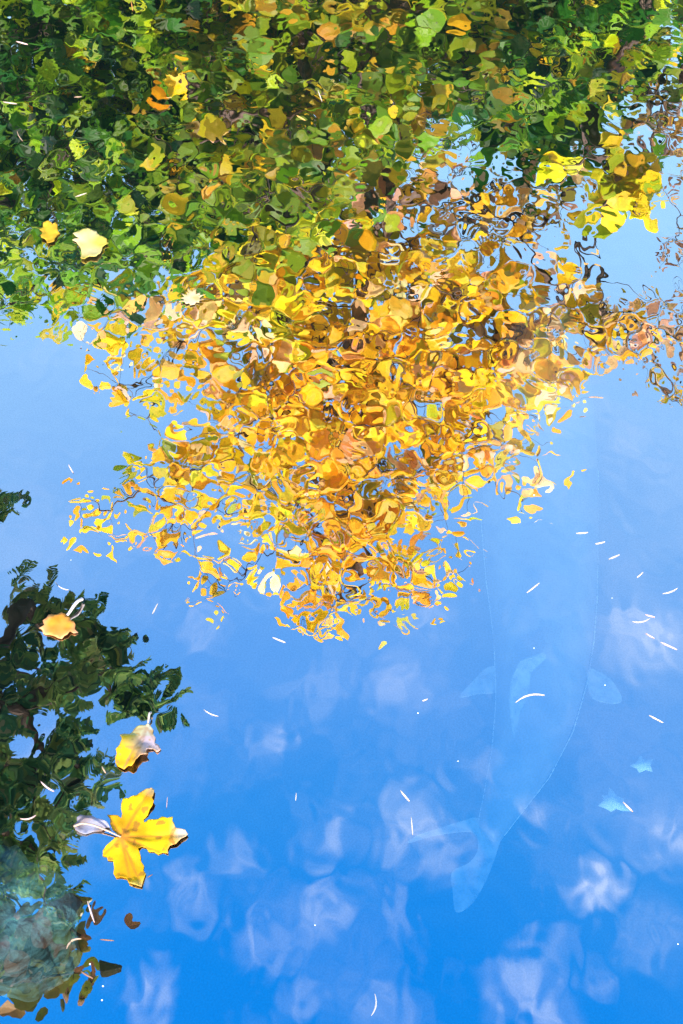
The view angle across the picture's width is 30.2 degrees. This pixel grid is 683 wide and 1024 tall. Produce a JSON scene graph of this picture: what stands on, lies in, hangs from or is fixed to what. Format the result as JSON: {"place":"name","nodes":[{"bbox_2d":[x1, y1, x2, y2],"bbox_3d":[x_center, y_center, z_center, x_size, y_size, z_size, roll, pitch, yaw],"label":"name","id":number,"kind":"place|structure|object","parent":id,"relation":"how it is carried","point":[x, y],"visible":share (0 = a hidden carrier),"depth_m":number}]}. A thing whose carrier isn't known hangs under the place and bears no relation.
{"place":"outdoors","nodes":[
{"label":"outdoors","id":0,"kind":"place"},
{"bbox_2d":[0,0,682,1023],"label":"water","id":1,"kind":"structure","parent":0,"point":[378,428],"depth_m":1.84},
{"bbox_2d":[39,220,59,242],"bbox_3d":[-0.511,-0.490,2.218,0.034,0.005,0.060,-14,53,-11],"label":"maple leaf","id":2,"kind":"object","parent":1,"relation":"on","point":[50,232],"visible":1,"depth_m":2.22},
{"bbox_2d":[40,597,83,638],"bbox_3d":[-0.373,0.147,1.716,0.071,0.013,0.046,-26,57,-19],"label":"maple leaf","id":3,"kind":"object","parent":1,"relation":"on","point":[61,625],"visible":1,"depth_m":1.72},
{"bbox_2d":[66,938,80,948],"bbox_3d":[-0.307,0.495,1.453,0.016,0.002,0.013,0,52,0],"label":"floating sliver","id":4,"kind":"object","parent":1,"relation":"on","point":[71,941],"visible":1,"depth_m":1.45},
{"bbox_2d":[73,228,107,258],"bbox_3d":[-0.435,-0.467,2.200,0.056,0.005,0.080,-19,54,-14],"label":"maple leaf","id":5,"kind":"object","parent":1,"relation":"on","point":[91,242],"visible":1,"depth_m":2.20},
{"bbox_2d":[87,901,94,921],"bbox_3d":[-0.292,0.466,1.476,0.012,0.002,0.025,0,52,0],"label":"floating sliver","id":6,"kind":"object","parent":1,"relation":"on","point":[90,910],"visible":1,"depth_m":1.48},
{"bbox_2d":[74,815,109,833],"bbox_3d":[-0.303,0.379,1.538,0.044,0.006,0.024,0,52,0],"label":"withered leaf","id":7,"kind":"object","parent":1,"relation":"on","point":[87,829],"visible":1,"depth_m":1.54},
{"bbox_2d":[74,787,187,886],"bbox_3d":[-0.249,0.387,1.530,0.102,0.010,0.117,-36,60,-25],"label":"maple leaf","id":8,"kind":"object","parent":1,"relation":"on","point":[135,831],"visible":1,"depth_m":1.53},
{"bbox_2d":[115,711,160,768],"bbox_3d":[-0.258,0.290,1.604,0.076,0.012,0.052,-33,59,-23],"label":"maple leaf","id":9,"kind":"object","parent":1,"relation":"on","point":[135,744],"visible":1,"depth_m":1.60},
{"bbox_2d":[179,286,205,304],"bbox_3d":[-0.248,-0.361,2.118,0.046,0.005,0.044,0,52,0],"label":"withered leaf","id":10,"kind":"object","parent":1,"relation":"on","point":[191,297],"visible":1,"depth_m":2.12},
{"bbox_2d":[371,995,376,1015],"bbox_3d":[0.036,0.549,1.411,0.007,0.002,0.024,0,52,0],"label":"floating sliver","id":11,"kind":"object","parent":1,"relation":"on","point":[375,1005],"visible":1,"depth_m":1.41},
{"bbox_2d":[515,693,542,702],"bbox_3d":[0.245,0.241,1.651,0.041,0.002,0.007,-12,53,-9],"label":"floating sliver","id":12,"kind":"object","parent":1,"relation":"on","point":[528,695],"visible":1,"depth_m":1.65}
]}

